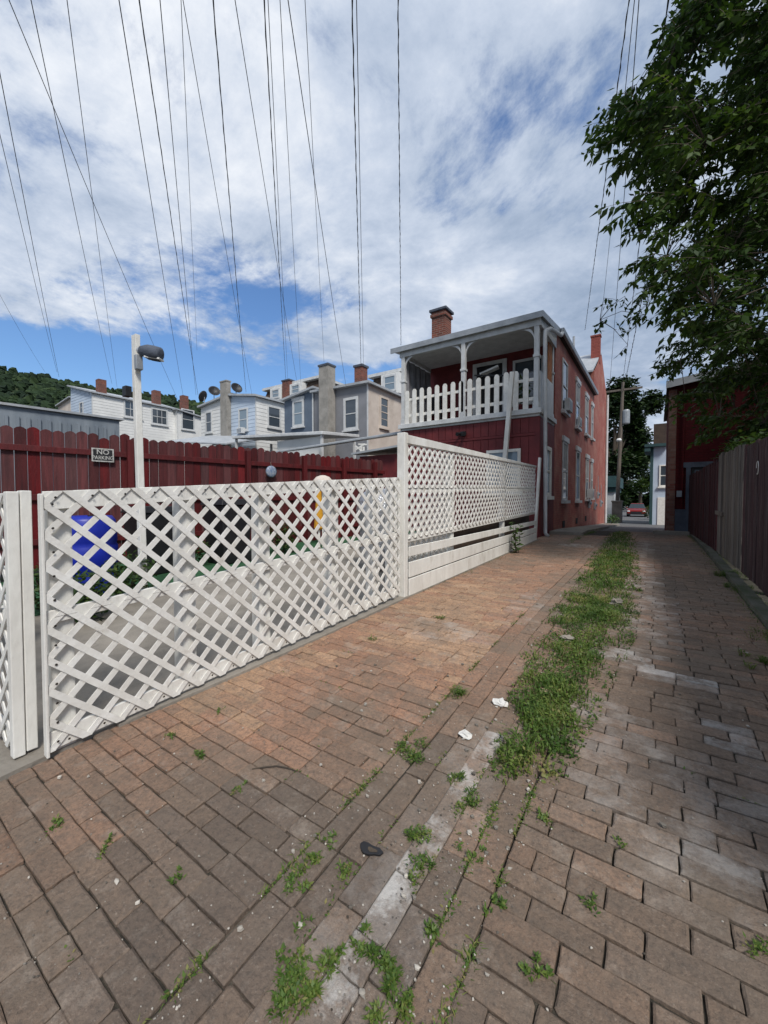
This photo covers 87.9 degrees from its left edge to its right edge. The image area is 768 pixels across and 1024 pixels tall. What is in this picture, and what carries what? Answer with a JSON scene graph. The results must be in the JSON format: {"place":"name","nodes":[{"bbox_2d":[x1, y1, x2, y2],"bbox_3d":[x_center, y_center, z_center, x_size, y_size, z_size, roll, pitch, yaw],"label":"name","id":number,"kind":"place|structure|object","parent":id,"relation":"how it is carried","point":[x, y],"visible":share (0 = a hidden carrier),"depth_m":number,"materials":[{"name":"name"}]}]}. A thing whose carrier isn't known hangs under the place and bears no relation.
{"place":"outdoors","nodes":[
{"label":"outdoors","id":0,"kind":"place"},
{"bbox_2d":[0,136,56,370],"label":"overhead wire","id":1,"kind":"object","parent":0,"point":[22,231],"visible":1,"depth_m":13.03,"materials":[{"name":"metal"}]},
{"bbox_2d":[0,74,58,374],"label":"overhead wire","id":2,"kind":"object","parent":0,"point":[23,197],"visible":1,"depth_m":11.38,"materials":[{"name":"metal"}]},
{"bbox_2d":[31,0,111,381],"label":"overhead wire","id":3,"kind":"object","parent":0,"point":[62,150],"visible":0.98,"depth_m":8.42,"materials":[{"name":"rubber"}]},
{"bbox_2d":[67,0,116,383],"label":"overhead wire","id":4,"kind":"object","parent":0,"point":[86,151],"visible":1,"depth_m":8.70,"materials":[{"name":"rubber"}]},
{"bbox_2d":[9,0,176,396],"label":"overhead wire","id":5,"kind":"object","parent":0,"point":[72,152],"visible":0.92,"depth_m":7.80,"materials":[{"name":"metal"}]},
{"bbox_2d":[119,0,182,392],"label":"overhead wire","id":6,"kind":"object","parent":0,"point":[143,154],"visible":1,"depth_m":8.11,"materials":[{"name":"metal"}]},
{"bbox_2d":[160,0,195,390],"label":"overhead wire","id":7,"kind":"object","parent":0,"point":[174,158],"visible":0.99,"depth_m":8.27,"materials":[{"name":"rubber"}]},
{"bbox_2d":[181,3,196,341],"bbox_3d":[-5.115,-9.501,10.423,0.011,1.975,36.510,-1,2,-24],"label":"overhead wire","id":8,"kind":"object","parent":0,"point":[187,139],"visible":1,"depth_m":8.88,"materials":[{"name":"rubber"}]},
{"bbox_2d":[183,1,251,392],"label":"overhead wire","id":9,"kind":"object","parent":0,"point":[210,158],"visible":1,"depth_m":7.90,"materials":[{"name":"metal"}]},
{"bbox_2d":[0,534,445,781],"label":"yard concrete","id":10,"kind":"object","parent":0,"point":[10,766],"visible":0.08,"depth_m":3.25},
{"bbox_2d":[0,491,37,758],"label":"lattice fence","id":11,"kind":"object","parent":10,"relation":"on","point":[19,732],"visible":1,"depth_m":1.82,"materials":[{"name":"white paint"}]},
{"bbox_2d":[33,563,81,609],"bbox_3d":[-3.342,0.746,4.011,0.569,0.618,0.610,1,2,34],"label":"shrub","id":12,"kind":"object","parent":10,"relation":"on","point":[37,589],"visible":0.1,"depth_m":3.91,"materials":[{"name":"green plant"}]},
{"bbox_2d":[73,569,115,622],"bbox_3d":[-2.790,0.777,3.708,0.618,0.567,0.578,1,2,34],"label":"shrub","id":13,"kind":"object","parent":10,"relation":"on","point":[85,598],"visible":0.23,"depth_m":3.69,"materials":[{"name":"green plant"}]},
{"bbox_2d":[93,549,156,594],"bbox_3d":[-2.778,0.726,4.334,0.677,0.635,0.642,0,2,14],"label":"shrub","id":14,"kind":"object","parent":10,"relation":"on","point":[133,575],"visible":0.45,"depth_m":4.24,"materials":[{"name":"green plant"}]},
{"bbox_2d":[122,334,163,588],"bbox_3d":[-2.695,-0.514,4.473,0.474,2.943,0.167,0,2,5],"label":"yard light post","id":15,"kind":"object","parent":10,"relation":"on","point":[150,352],"visible":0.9,"depth_m":4.47,"materials":[{"name":"white wood"}]},
{"bbox_2d":[37,477,399,758],"bbox_3d":[-0.736,0.395,2.966,0.130,1.431,2.837,1,2,37],"label":"lattice fence","id":16,"kind":"object","parent":10,"relation":"on","point":[64,724],"visible":0.98,"depth_m":2.35,"materials":[{"name":"white paint"}]},
{"bbox_2d":[311,479,322,560],"bbox_3d":[-1.077,0.122,6.600,0.440,1.320,0.433,1,2,34],"label":"folded umbrella","id":17,"kind":"object","parent":10,"relation":"on","point":[319,514],"visible":0.33,"depth_m":6.55,"materials":[{"name":"fabric"}]},
{"bbox_2d":[497,371,514,517],"bbox_3d":[2.955,-1.375,9.709,0.133,3.919,0.579,-1,2,-24],"label":"prop post","id":18,"kind":"object","parent":10,"relation":"on","point":[508,413],"visible":0.56,"depth_m":9.54,"materials":[{"name":"white wood"}]},
{"bbox_2d":[235,0,297,385],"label":"overhead wire","id":19,"kind":"object","parent":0,"point":[259,154],"visible":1,"depth_m":7.86,"materials":[{"name":"metal"}]},
{"bbox_2d":[268,2,287,375],"bbox_3d":[-2.449,-7.913,9.121,0.011,0.540,34.627,0,2,-13],"label":"overhead wire","id":20,"kind":"object","parent":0,"point":[275,150],"visible":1,"depth_m":8.08,"materials":[{"name":"rubber"}]},
{"bbox_2d":[280,2,300,378],"bbox_3d":[-2.178,-8.023,9.150,0.011,0.723,34.314,0,2,-11],"label":"overhead wire","id":21,"kind":"object","parent":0,"point":[288,154],"visible":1,"depth_m":8.30,"materials":[{"name":"rubber"}]},
{"bbox_2d":[356,489,384,566],"bbox_3d":[-0.084,0.238,5.600,0.620,1.160,0.614,1,2,34],"label":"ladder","id":22,"kind":"object","parent":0,"point":[361,517],"visible":0.13,"depth_m":5.37,"materials":[{"name":"metal"}]},
{"bbox_2d":[0,531,767,1023],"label":"brick paving","id":23,"kind":"structure","parent":0,"point":[296,709],"depth_m":1.41,"materials":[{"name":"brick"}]},
{"bbox_2d":[116,539,537,726],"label":"kerb","id":24,"kind":"structure","parent":23,"relation":"on","point":[258,662],"depth_m":2.80,"materials":[{"name":"concrete"}]},
{"bbox_2d":[397,432,540,596],"bbox_3d":[1.776,-0.141,6.536,0.226,1.990,5.846,1,2,34],"label":"lattice fence","id":25,"kind":"object","parent":24,"relation":"on","point":[469,545],"visible":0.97,"depth_m":5.11,"materials":[{"name":"white paint"}]},
{"bbox_2d":[360,841,382,855],"bbox_3d":[-0.045,1.117,1.316,0.084,0.006,0.045,1,2,34],"label":"rubber scrap","id":26,"kind":"object","parent":23,"relation":"on","point":[368,848],"visible":1,"depth_m":1.31,"materials":[{"name":"black rubber"}]},
{"bbox_2d":[0,589,766,1023],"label":"grit","id":27,"kind":"object","parent":23,"relation":"on","point":[362,991],"visible":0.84,"depth_m":1.27,"materials":[{"name":"gravel"}]},
{"bbox_2d":[44,530,767,1023],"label":"grass","id":28,"kind":"structure","parent":23,"relation":"on","point":[540,706],"depth_m":1.75,"materials":[{"name":"plant"}]},
{"bbox_2d":[510,521,523,552],"bbox_3d":[2.328,0.427,7.013,0.295,0.628,0.296,1,2,34],"label":"tall weed","id":29,"kind":"object","parent":23,"relation":"on","point":[515,538],"visible":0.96,"depth_m":7.00,"materials":[{"name":"green plant"}]},
{"bbox_2d":[653,530,688,535],"bbox_3d":[7.908,0.584,10.595,1.250,0.161,0.580,1,2,34],"label":"door step","id":30,"kind":"object","parent":23,"relation":"on","point":[665,532],"depth_m":10.50,"materials":[{"name":"concrete"}]},
{"bbox_2d":[0,540,767,605],"bbox_3d":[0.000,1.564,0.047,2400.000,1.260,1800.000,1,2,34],"label":"ground","id":31,"kind":"structure","parent":0,"point":[757,590],"depth_m":4.84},
{"bbox_2d":[0,402,123,534],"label":"metal shed","id":32,"kind":"structure","parent":31,"relation":"on","point":[13,416],"depth_m":9.97,"materials":[{"name":"metal"}]},
{"bbox_2d":[55,396,70,410],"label":"terraced house","id":33,"kind":"structure","parent":31,"relation":"on","point":[64,404],"depth_m":41.79,"materials":[{"name":"beige paint"}]},
{"bbox_2d":[67,379,174,483],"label":"terraced house","id":34,"kind":"structure","parent":31,"relation":"on","point":[158,421],"depth_m":35.07,"materials":[{"name":"wood"}]},
{"bbox_2d":[123,399,142,419],"bbox_3d":[-22.238,-9.052,35.310,0.108,1.590,1.620,1,2,34],"label":"window","id":35,"kind":"structure","parent":34,"relation":"in","point":[128,404],"depth_m":35.03,"materials":[{"name":"white glass"}]},
{"bbox_2d":[151,407,168,426],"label":"window","id":36,"kind":"structure","parent":34,"relation":"in","point":[159,417],"depth_m":37.22,"materials":[{"name":"white glass"}]},
{"bbox_2d":[172,395,200,470],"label":"terraced house","id":37,"kind":"structure","parent":31,"relation":"on","point":[187,422],"depth_m":38.90,"materials":[{"name":"white wood"}]},
{"bbox_2d":[181,408,195,431],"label":"window","id":38,"kind":"structure","parent":37,"relation":"in","point":[187,420],"depth_m":38.85,"materials":[{"name":"white glass"}]},
{"bbox_2d":[0,425,384,568],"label":"board fence","id":39,"kind":"object","parent":31,"relation":"on","point":[204,465],"visible":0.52,"depth_m":6.79,"materials":[{"name":"red paint"}]},
{"bbox_2d":[91,448,113,461],"bbox_3d":[-4.409,-0.893,6.247,0.290,0.210,0.008,-2,2,-44],"label":"no parking sign","id":40,"kind":"object","parent":39,"relation":"attached to","point":[102,455],"visible":1,"depth_m":6.24,"materials":[{"name":"black plastic"}]},
{"bbox_2d":[1,530,420,615],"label":"turf mat","id":41,"kind":"object","parent":31,"relation":"on","point":[207,565],"visible":0.05,"depth_m":6.02,"materials":[{"name":"plant"}]},
{"bbox_2d":[71,515,117,592],"bbox_3d":[-3.419,0.504,4.609,0.580,0.940,0.580,1,2,34],"label":"barrel","id":42,"kind":"object","parent":41,"relation":"on","point":[83,545],"visible":0.33,"depth_m":4.42,"materials":[{"name":"blue plastic"}]},
{"bbox_2d":[120,506,172,575],"bbox_3d":[-3.277,0.392,5.621,0.530,0.950,0.580,1,2,34],"label":"trash bin","id":43,"kind":"object","parent":41,"relation":"on","point":[160,522],"visible":0.2,"depth_m":5.46,"materials":[{"name":"black plastic"}]},
{"bbox_2d":[200,499,251,563],"bbox_3d":[-2.455,0.293,6.314,0.584,1.000,0.630,1,2,34],"label":"trash bin","id":44,"kind":"object","parent":41,"relation":"on","point":[220,527],"visible":0.47,"depth_m":6.11,"materials":[{"name":"black plastic"}]},
{"bbox_2d":[270,520,297,552],"bbox_3d":[-1.851,0.471,7.197,0.623,0.683,0.656,-1,2,-21],"label":"shrub","id":45,"kind":"object","parent":41,"relation":"on","point":[284,545],"visible":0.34,"depth_m":7.15,"materials":[{"name":"green plant"}]},
{"bbox_2d":[197,380,234,469],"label":"terraced house","id":46,"kind":"structure","parent":31,"relation":"on","point":[215,416],"depth_m":27.71,"materials":[{"name":"grey metal"}]},
{"bbox_2d":[204,411,212,434],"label":"window","id":47,"kind":"structure","parent":46,"relation":"in","point":[208,415],"depth_m":28.40,"materials":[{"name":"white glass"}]},
{"bbox_2d":[165,435,266,450],"bbox_3d":[-10.278,-2.398,24.503,6.339,5.570,3.000,1,2,34],"label":"carport","id":48,"kind":"object","parent":31,"relation":"on","point":[221,440],"visible":0.45,"depth_m":23.75,"materials":[{"name":"grey metal"}]},
{"bbox_2d":[228,394,284,451],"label":"terraced house","id":49,"kind":"structure","parent":31,"relation":"on","point":[254,414],"depth_m":25.72,"materials":[{"name":"wood"}]},
{"bbox_2d":[238,407,248,431],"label":"window","id":50,"kind":"structure","parent":49,"relation":"in","point":[243,412],"depth_m":25.70,"materials":[{"name":"white glass"}]},
{"bbox_2d":[267,405,281,430],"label":"window","id":51,"kind":"structure","parent":49,"relation":"in","point":[273,413],"depth_m":26.14,"materials":[{"name":"white glass"}]},
{"bbox_2d":[232,431,358,458],"bbox_3d":[-4.495,-1.786,19.848,6.265,4.598,2.600,1,2,34],"label":"carport","id":52,"kind":"object","parent":31,"relation":"on","point":[323,435],"visible":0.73,"depth_m":18.78,"materials":[{"name":"metal"}]},
{"bbox_2d":[277,436,319,455],"bbox_3d":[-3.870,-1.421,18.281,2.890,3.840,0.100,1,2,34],"label":"garden shed","id":53,"kind":"structure","parent":31,"relation":"on","point":[291,444],"depth_m":18.08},
{"bbox_2d":[262,375,342,399],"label":"mansard house","id":54,"kind":"structure","parent":31,"relation":"on","point":[286,387],"depth_m":35.52,"materials":[{"name":"white"}]},
{"bbox_2d":[280,362,335,457],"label":"terraced house","id":55,"kind":"structure","parent":31,"relation":"on","point":[299,411],"depth_m":22.07,"materials":[{"name":"blue"}]},
{"bbox_2d":[291,396,304,428],"bbox_3d":[-5.125,-5.902,23.654,1.070,1.840,0.108,1,2,34],"label":"window","id":56,"kind":"structure","parent":55,"relation":"in","point":[297,402],"depth_m":23.68,"materials":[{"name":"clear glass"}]},
{"bbox_2d":[276,431,401,451],"bbox_3d":[-1.484,-1.149,14.905,6.175,3.579,1.800,1,2,34],"label":"carport","id":57,"kind":"object","parent":31,"relation":"on","point":[346,441],"visible":0.27,"depth_m":14.04,"materials":[{"name":"grey metal"}]},
{"bbox_2d":[310,363,400,458],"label":"terraced house","id":58,"kind":"structure","parent":31,"relation":"on","point":[364,407],"depth_m":21.71,"materials":[{"name":"grey paint"}]},
{"bbox_2d":[342,396,358,432],"bbox_3d":[-1.814,-5.266,21.476,1.120,1.840,0.108,1,2,34],"label":"window","id":59,"kind":"structure","parent":58,"relation":"in","point":[350,405],"depth_m":21.51,"materials":[{"name":"clear glass"}]},
{"bbox_2d":[379,395,389,430],"bbox_3d":[0.047,-5.470,22.066,0.108,1.790,0.970,1,2,34],"label":"window","id":60,"kind":"structure","parent":58,"relation":"in","point":[384,402],"depth_m":22.10,"materials":[{"name":"beige paint"}]},
{"bbox_2d":[351,445,396,488],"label":"red shed","id":61,"kind":"structure","parent":31,"relation":"on","point":[387,456],"depth_m":12.02,"materials":[{"name":"paint"}]},
{"bbox_2d":[368,368,406,393],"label":"mansard house","id":62,"kind":"structure","parent":31,"relation":"on","point":[390,379],"depth_m":28.25,"materials":[{"name":"white"}]},
{"bbox_2d":[390,305,608,537],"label":"brick house","id":63,"kind":"structure","parent":31,"relation":"on","point":[559,424],"depth_m":11.11,"materials":[{"name":"red paint"}]},
{"bbox_2d":[138,0,197,392],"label":"overhead wire","id":64,"kind":"object","parent":63,"relation":"attached to","point":[161,155],"visible":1,"depth_m":7.61,"materials":[{"name":"rubber"}]},
{"bbox_2d":[212,0,245,388],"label":"overhead wire","id":65,"kind":"object","parent":63,"relation":"attached to","point":[226,159],"visible":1,"depth_m":7.55,"materials":[{"name":"rubber"}]},
{"bbox_2d":[263,0,285,376],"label":"overhead wire","id":66,"kind":"object","parent":63,"relation":"attached to","point":[272,152],"visible":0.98,"depth_m":7.71,"materials":[{"name":"rubber"}]},
{"bbox_2d":[305,3,323,354],"bbox_3d":[-1.184,-7.598,6.007,0.010,0.981,28.208,0,2,-7],"label":"overhead wire","id":67,"kind":"object","parent":63,"relation":"attached to","point":[312,147],"visible":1,"depth_m":7.84,"materials":[{"name":"rubber"}]},
{"bbox_2d":[288,0,345,383],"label":"overhead wire","id":68,"kind":"object","parent":63,"relation":"attached to","point":[310,154],"visible":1,"depth_m":7.33,"materials":[{"name":"metal"}]},
{"bbox_2d":[351,0,360,357],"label":"overhead wire","id":69,"kind":"object","parent":63,"relation":"attached to","point":[355,156],"visible":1,"depth_m":7.45,"materials":[{"name":"rubber"}]},
{"bbox_2d":[356,0,363,365],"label":"overhead wire","id":70,"kind":"object","parent":63,"relation":"attached to","point":[359,149],"visible":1,"depth_m":7.53,"materials":[{"name":"rubber"}]},
{"bbox_2d":[397,0,400,327],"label":"overhead wire","id":71,"kind":"object","parent":63,"relation":"attached to","point":[399,144],"visible":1,"depth_m":6.50,"materials":[{"name":"rubber"}]},
{"bbox_2d":[425,396,441,421],"bbox_3d":[1.504,-3.021,11.942,0.473,1.023,0.695,0,2,11],"label":"porch chair","id":72,"kind":"object","parent":63,"relation":"on","point":[433,403],"visible":0.29,"depth_m":12.04,"materials":[{"name":"black plastic"}]},
{"bbox_2d":[474,365,503,412],"bbox_3d":[2.910,-3.187,10.678,0.946,1.427,0.378,2,2,42],"label":"telescope","id":73,"kind":"object","parent":63,"relation":"on","point":[489,370],"visible":0.65,"depth_m":10.66,"materials":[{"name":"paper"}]},
{"bbox_2d":[472,358,506,415],"bbox_3d":[3.106,-3.475,11.747,1.020,1.900,0.043,1,2,34],"label":"porch door","id":74,"kind":"structure","parent":63,"relation":"in","point":[502,363],"depth_m":11.72,"materials":[{"name":"metal"}]},
{"bbox_2d":[483,448,521,495],"bbox_3d":[2.945,-0.978,9.881,0.970,1.140,0.108,1,2,34],"label":"window","id":75,"kind":"structure","parent":63,"relation":"in","point":[513,454],"depth_m":9.83,"materials":[{"name":"white wood"}]},
{"bbox_2d":[512,355,542,406],"bbox_3d":[4.003,-3.641,11.088,0.970,1.290,0.108,1,2,34],"label":"door","id":76,"kind":"structure","parent":63,"relation":"in","point":[518,365],"depth_m":11.11,"materials":[{"name":"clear glass"}]},
{"bbox_2d":[547,446,553,499],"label":"window","id":77,"kind":"structure","parent":63,"relation":"in","point":[549,450],"depth_m":10.27,"materials":[{"name":"white wood"}]},
{"bbox_2d":[561,435,570,502],"bbox_3d":[5.501,-1.257,12.012,0.108,1.990,0.900,1,2,34],"label":"window","id":78,"kind":"structure","parent":63,"relation":"in","point":[565,441],"depth_m":12.01,"materials":[{"name":"clear glass"}]},
{"bbox_2d":[561,357,570,417],"bbox_3d":[5.388,-3.661,11.774,0.108,1.590,0.900,1,2,34],"label":"window","id":79,"kind":"structure","parent":63,"relation":"in","point":[564,364],"depth_m":11.72,"materials":[{"name":"clear glass"}]},
{"bbox_2d":[575,445,581,502],"bbox_3d":[6.854,-1.302,13.994,0.108,1.960,0.900,1,2,34],"label":"window","id":80,"kind":"structure","parent":63,"relation":"in","point":[577,480],"depth_m":13.98,"materials":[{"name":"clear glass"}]},
{"bbox_2d":[575,376,581,431],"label":"window","id":81,"kind":"structure","parent":63,"relation":"in","point":[578,383],"depth_m":13.62,"materials":[{"name":"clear glass"}]},
{"bbox_2d":[584,391,590,437],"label":"window","id":82,"kind":"structure","parent":63,"relation":"in","point":[587,397],"depth_m":15.49,"materials":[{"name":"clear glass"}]},
{"bbox_2d":[585,454,590,500],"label":"window","id":83,"kind":"structure","parent":63,"relation":"in","point":[587,456],"depth_m":15.83,"materials":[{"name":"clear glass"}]},
{"bbox_2d":[585,0,629,327],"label":"overhead wire","id":84,"kind":"object","parent":63,"relation":"attached to","point":[612,122],"visible":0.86,"depth_m":6.18,"materials":[{"name":"rubber"}]},
{"bbox_2d":[601,0,634,317],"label":"overhead wire","id":85,"kind":"object","parent":63,"relation":"attached to","point":[624,94],"visible":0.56,"depth_m":6.54,"materials":[{"name":"rubber"}]},
{"bbox_2d":[609,0,638,389],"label":"overhead wire","id":86,"kind":"object","parent":63,"relation":"attached to","point":[625,175],"visible":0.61,"depth_m":8.27,"materials":[{"name":"rubber"}]},
{"bbox_2d":[607,476,622,519],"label":"garage","id":87,"kind":"structure","parent":31,"relation":"on","point":[611,488],"depth_m":32.52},
{"bbox_2d":[611,501,622,522],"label":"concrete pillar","id":88,"kind":"structure","parent":31,"relation":"on","point":[617,508],"depth_m":25.24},
{"bbox_2d":[606,382,642,500],"bbox_3d":[15.884,-3.843,26.621,2.200,9.649,0.734,1,2,34],"label":"utility pole","id":89,"kind":"object","parent":31,"relation":"on","point":[625,416],"visible":0.93,"depth_m":26.66,"materials":[{"name":"brown wood"}]},
{"bbox_2d":[608,417,649,509],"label":"tree","id":90,"kind":"object","parent":31,"relation":"on","point":[628,497],"visible":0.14,"depth_m":74.27,"materials":[{"name":"green plant"}]},
{"bbox_2d":[605,374,665,482],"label":"tree","id":91,"kind":"object","parent":31,"relation":"on","point":[636,438],"visible":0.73,"depth_m":44.96,"materials":[{"name":"green plant"}]},
{"bbox_2d":[627,463,649,502],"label":"tree","id":92,"kind":"object","parent":31,"relation":"on","point":[642,484],"visible":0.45,"depth_m":60.69,"materials":[{"name":"green plant"}]},
{"bbox_2d":[644,423,666,524],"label":"house","id":93,"kind":"structure","parent":31,"relation":"on","point":[656,450],"depth_m":22.25,"materials":[{"name":"white paint"}]},
{"bbox_2d":[657,497,664,524],"bbox_3d":[15.621,0.087,22.014,0.850,1.800,0.036,1,2,34],"label":"door","id":94,"kind":"structure","parent":93,"relation":"in","point":[661,500],"depth_m":22.14,"materials":[{"name":"white paint"}]},
{"bbox_2d":[658,465,665,487],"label":"window","id":95,"kind":"structure","parent":93,"relation":"in","point":[662,468],"depth_m":22.07,"materials":[{"name":"white wood"}]},
{"bbox_2d":[581,0,767,449],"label":"overhanging tree","id":96,"kind":"object","parent":31,"relation":"on","point":[640,123],"visible":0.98,"depth_m":4.82,"materials":[{"name":"green plant"}]},
{"bbox_2d":[688,458,718,550],"bbox_3d":[6.887,-0.153,8.570,0.174,1.670,4.882,1,2,33],"label":"board fence","id":97,"kind":"object","parent":31,"relation":"on","point":[703,503],"visible":0.74,"depth_m":7.81,"materials":[{"name":"red wood"}]},
{"bbox_2d":[715,444,745,569],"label":"wooden gate","id":98,"kind":"structure","parent":97,"relation":"attached to","point":[729,513],"depth_m":5.54,"materials":[{"name":"grey wood"}]},
{"bbox_2d":[664,364,767,530],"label":"dark red building","id":99,"kind":"structure","parent":31,"relation":"on","point":[682,463],"depth_m":10.73,"materials":[{"name":"brick"}]},
{"bbox_2d":[683,461,712,508],"bbox_3d":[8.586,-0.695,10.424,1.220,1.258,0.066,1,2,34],"label":"door","id":100,"kind":"structure","parent":99,"relation":"in","point":[696,466],"depth_m":10.66,"materials":[{"name":"blue wood"}]},
{"bbox_2d":[689,534,767,629],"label":"kerb","id":101,"kind":"structure","parent":31,"relation":"on","point":[753,599],"depth_m":4.21,"materials":[{"name":"concrete"}]},
{"bbox_2d":[717,429,759,457],"bbox_3d":[5.065,-0.193,5.701,0.400,1.885,2.201,1,2,34],"label":"vine","id":102,"kind":"object","parent":31,"relation":"on","point":[735,442],"visible":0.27,"depth_m":5.50,"materials":[{"name":"green plant"}]},
{"bbox_2d":[720,429,767,453],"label":"vine","id":103,"kind":"object","parent":31,"relation":"on","point":[756,436],"visible":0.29,"depth_m":4.89,"materials":[{"name":"green plant"}]},
{"bbox_2d":[741,437,767,596],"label":"board fence","id":104,"kind":"object","parent":31,"relation":"on","point":[754,561],"visible":1,"depth_m":4.31,"materials":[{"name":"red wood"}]},
{"bbox_2d":[0,0,767,493],"label":"sky","id":105,"kind":"structure","parent":0,"point":[499,195],"materials":[{"name":"blue"}]},
{"bbox_2d":[549,523,619,535],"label":"sidewalk","id":106,"kind":"structure","parent":0,"point":[580,530],"depth_m":11.28,"materials":[{"name":"concrete"}]},
{"bbox_2d":[600,506,664,531],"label":"road","id":107,"kind":"structure","parent":0,"point":[635,523],"depth_m":20.81,"materials":[{"name":"asphalt"}]},
{"bbox_2d":[626,503,646,516],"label":"parked car","id":108,"kind":"object","parent":107,"relation":"on","point":[635,508],"visible":0.73,"depth_m":43.71,"materials":[{"name":"red paint"}]},
{"bbox_3d":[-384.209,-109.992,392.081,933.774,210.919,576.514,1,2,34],"label":"hill","id":109,"kind":"structure","parent":0,"visible":0},
{"bbox_2d":[0,366,203,415],"bbox_3d":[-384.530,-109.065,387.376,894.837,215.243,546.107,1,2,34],"label":"forest","id":110,"kind":"object","parent":109,"relation":"on","point":[46,390],"visible":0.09,"depth_m":384.99,"materials":[{"name":"plant"}]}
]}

